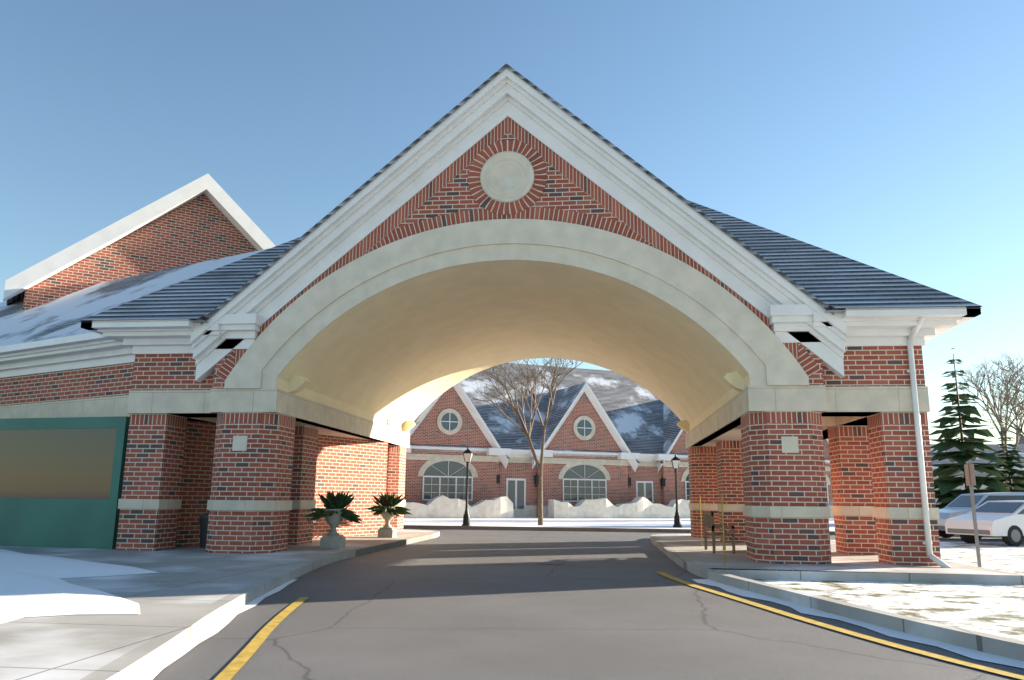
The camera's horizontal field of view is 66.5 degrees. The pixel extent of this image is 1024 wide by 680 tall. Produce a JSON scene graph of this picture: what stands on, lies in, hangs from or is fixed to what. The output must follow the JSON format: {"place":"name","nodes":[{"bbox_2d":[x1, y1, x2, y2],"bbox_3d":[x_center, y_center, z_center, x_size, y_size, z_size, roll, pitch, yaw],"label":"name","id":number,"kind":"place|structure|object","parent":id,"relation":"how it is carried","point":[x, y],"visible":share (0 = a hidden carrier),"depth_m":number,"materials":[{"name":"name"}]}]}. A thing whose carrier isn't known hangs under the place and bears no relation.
{"place":"outdoors","nodes":[
{"label":"outdoors","id":0,"kind":"place"},
{"bbox_2d":[0,517,834,623],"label":"snow field","id":1,"kind":"structure","parent":0,"point":[31,585],"depth_m":11.41,"materials":[{"name":"white snow"}]},
{"bbox_2d":[462,447,472,525],"bbox_3d":[-2.083,6.771,36.287,0.460,3.790,0.460,-1,-12,6],"label":"lamp post","id":2,"kind":"object","parent":1,"relation":"on","point":[467,454],"visible":0.94,"depth_m":36.25,"materials":[{"name":"black metal"}]},
{"bbox_2d":[470,358,582,524],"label":"bare tree","id":3,"kind":"object","parent":1,"relation":"on","point":[525,432],"depth_m":40.78,"materials":[{"name":"brown plant"}]},
{"bbox_2d":[404,495,833,518],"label":"snow mounds","id":4,"kind":"object","parent":1,"relation":"on","point":[440,506],"visible":0.48,"depth_m":54.10,"materials":[{"name":"white snow"}]},
{"bbox_2d":[671,453,681,527],"bbox_3d":[8.166,7.434,38.780,0.460,3.690,0.460,-1,-12,6],"label":"lamp post","id":5,"kind":"object","parent":1,"relation":"on","point":[675,460],"visible":0.99,"depth_m":38.71,"materials":[{"name":"black metal"}]},
{"bbox_2d":[928,348,1014,508],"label":"conifer","id":6,"kind":"object","parent":1,"relation":"on","point":[946,482],"visible":0.78,"depth_m":49.58,"materials":[{"name":"green plant"}]},
{"bbox_2d":[930,444,1023,503],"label":"distant building","id":7,"kind":"structure","parent":1,"relation":"on","point":[1020,447],"depth_m":96.98,"materials":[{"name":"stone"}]},
{"bbox_2d":[951,352,1023,489],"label":"bare tree","id":8,"kind":"object","parent":1,"relation":"on","point":[1005,383],"visible":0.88,"depth_m":67.19,"materials":[{"name":"brown plant"}]},
{"bbox_2d":[979,381,1023,436],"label":"bare tree","id":9,"kind":"object","parent":1,"relation":"on","point":[1017,428],"visible":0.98,"depth_m":57.33,"materials":[{"name":"brown plant"}]},
{"bbox_2d":[984,424,1023,491],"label":"conifer","id":10,"kind":"object","parent":1,"relation":"on","point":[1016,482],"visible":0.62,"depth_m":54.63,"materials":[{"name":"green plant"}]},
{"bbox_2d":[1018,434,1023,443],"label":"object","id":11,"kind":"object","parent":1,"relation":"on","point":[1021,440],"visible":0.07,"depth_m":123.27,"materials":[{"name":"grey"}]},
{"bbox_2d":[0,0,1023,443],"label":"sky","id":12,"kind":"structure","parent":0,"point":[886,135],"materials":[{"name":"blue"}]},
{"bbox_2d":[288,371,743,431],"bbox_3d":[0.524,1.550,22.369,15.200,1.460,10.720,-1,-12,6],"label":"wall light","id":13,"kind":"object","parent":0,"point":[298,383],"visible":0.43,"depth_m":17.60,"materials":[{"name":"white glass"}]},
{"bbox_2d":[153,529,1023,679],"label":"road asphalt","id":14,"kind":"structure","parent":0,"point":[455,604],"depth_m":8.24,"materials":[{"name":"grey asphalt"}]},
{"bbox_2d":[535,562,563,564],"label":"road manholes","id":15,"kind":"object","parent":14,"relation":"on","point":[549,563],"visible":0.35,"depth_m":16.33,"materials":[{"name":"black metal"}]},
{"bbox_2d":[80,525,1023,679],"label":"kerbs","id":16,"kind":"structure","parent":14,"relation":"on","point":[138,662],"depth_m":8.79,"materials":[{"name":"concrete"}]},
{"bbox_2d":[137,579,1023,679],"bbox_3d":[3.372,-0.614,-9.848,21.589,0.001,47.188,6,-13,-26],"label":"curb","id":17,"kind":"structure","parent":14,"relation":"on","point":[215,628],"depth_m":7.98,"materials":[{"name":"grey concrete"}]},
{"bbox_2d":[214,572,1023,679],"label":"yellow road lines","id":18,"kind":"object","parent":14,"relation":"on","point":[235,665],"visible":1,"depth_m":7.49,"materials":[{"name":"paint"}]},
{"bbox_2d":[937,492,1023,538],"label":"silver minivan","id":19,"kind":"object","parent":14,"relation":"on","point":[959,505],"visible":0.28,"depth_m":29.12,"materials":[{"name":"grey metal"}]},
{"bbox_2d":[404,363,832,517],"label":"building","id":20,"kind":"structure","parent":0,"point":[613,438],"depth_m":58.11,"materials":[{"name":"brick"}]},
{"bbox_2d":[710,540,1023,640],"bbox_3d":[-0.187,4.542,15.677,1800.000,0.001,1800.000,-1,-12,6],"label":"ground","id":21,"kind":"structure","parent":0,"point":[996,609],"depth_m":11.58,"materials":[{"name":"white snow"}]},
{"bbox_2d":[0,174,388,545],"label":"building","id":22,"kind":"structure","parent":21,"relation":"on","point":[57,360],"depth_m":23.76,"materials":[{"name":"brick"}]},
{"bbox_2d":[0,530,1023,679],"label":"concrete pavement","id":23,"kind":"structure","parent":21,"relation":"on","point":[186,581],"depth_m":11.84,"materials":[{"name":"grey concrete"}]},
{"bbox_2d":[0,416,129,548],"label":"green patio enclosure","id":24,"kind":"object","parent":23,"relation":"on","point":[61,482],"visible":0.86,"depth_m":17.90,"materials":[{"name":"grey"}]},
{"bbox_2d":[198,513,208,547],"bbox_3d":[-6.998,4.427,18.225,0.660,0.800,0.611,-1,-12,6],"label":"trash can","id":25,"kind":"object","parent":23,"relation":"on","point":[203,521],"visible":0.31,"depth_m":18.00,"materials":[{"name":"grey plastic"}]},
{"bbox_2d":[304,490,362,547],"bbox_3d":[-4.175,4.232,18.528,1.260,1.361,1.341,-9,-15,39],"label":"urn planter","id":26,"kind":"object","parent":23,"relation":"on","point":[334,512],"visible":1,"depth_m":18.45,"materials":[{"name":"stone"}]},
{"bbox_2d":[366,492,412,537],"bbox_3d":[-3.759,5.270,23.634,1.220,1.366,1.386,-7,-14,32],"label":"urn planter","id":27,"kind":"object","parent":23,"relation":"on","point":[388,510],"visible":1,"depth_m":23.53,"materials":[{"name":"stone"}]},
{"bbox_2d":[700,498,701,545],"bbox_3d":[5.004,4.795,20.681,0.021,1.300,0.024,-1,-12,6],"label":"snow stake","id":28,"kind":"object","parent":23,"relation":"on","point":[700,520],"visible":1,"depth_m":20.69,"materials":[{"name":"yellow paint"}]},
{"bbox_2d":[703,511,735,553],"bbox_3d":[4.918,4.561,18.582,0.500,0.920,1.500,-1,-12,6],"label":"bench","id":29,"kind":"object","parent":23,"relation":"on","point":[709,522],"depth_m":18.03,"materials":[{"name":"brown wood"}]},
{"bbox_2d":[116,219,940,573],"bbox_3d":[0.518,2.148,22.247,17.010,7.320,12.150,-1,-12,6],"label":"brick archway","id":30,"kind":"object","parent":21,"relation":"on","point":[874,461],"depth_m":16.87,"materials":[{"name":"red brick"}]},
{"bbox_2d":[213,132,823,445],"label":"central block","id":31,"kind":"structure","parent":30,"relation":"on","point":[401,353],"depth_m":20.13,"materials":[{"name":"beige paint"}]},
{"bbox_2d":[480,151,533,202],"bbox_3d":[-0.107,-3.619,17.298,1.200,1.200,0.070,-1,-12,6],"label":"medallion","id":32,"kind":"object","parent":31,"relation":"attached to","point":[506,176],"visible":1,"depth_m":17.29,"materials":[{"name":"beige stone"}]},
{"bbox_2d":[216,117,819,379],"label":"soldier courses","id":33,"kind":"object","parent":31,"relation":"attached to","point":[534,151],"visible":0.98,"depth_m":17.25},
{"bbox_2d":[80,63,981,324],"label":"roof","id":34,"kind":"structure","parent":30,"relation":"on","point":[830,282],"depth_m":17.15,"materials":[{"name":"grey tile"}]},
{"bbox_2d":[81,68,980,567],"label":"roof trim","id":35,"kind":"structure","parent":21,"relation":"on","point":[789,310],"depth_m":17.04,"materials":[{"name":"white paint"}]},
{"bbox_2d":[721,494,725,569],"bbox_3d":[3.961,3.630,14.619,0.021,1.450,0.024,-1,-12,6],"label":"snow stake","id":36,"kind":"object","parent":21,"relation":"on","point":[723,529],"visible":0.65,"depth_m":14.63,"materials":[{"name":"yellow paint"}]},
{"bbox_2d":[964,462,981,566],"bbox_3d":[9.691,3.662,16.371,0.060,2.200,0.400,-1,-12,6],"label":"sign post","id":37,"kind":"object","parent":21,"relation":"on","point":[970,474],"visible":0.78,"depth_m":16.38,"materials":[{"name":"brown"}]},
{"bbox_2d":[945,500,1023,545],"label":"white sedan car","id":38,"kind":"object","parent":21,"relation":"on","point":[1004,520],"visible":0.98,"depth_m":25.41,"materials":[{"name":"white metal"}]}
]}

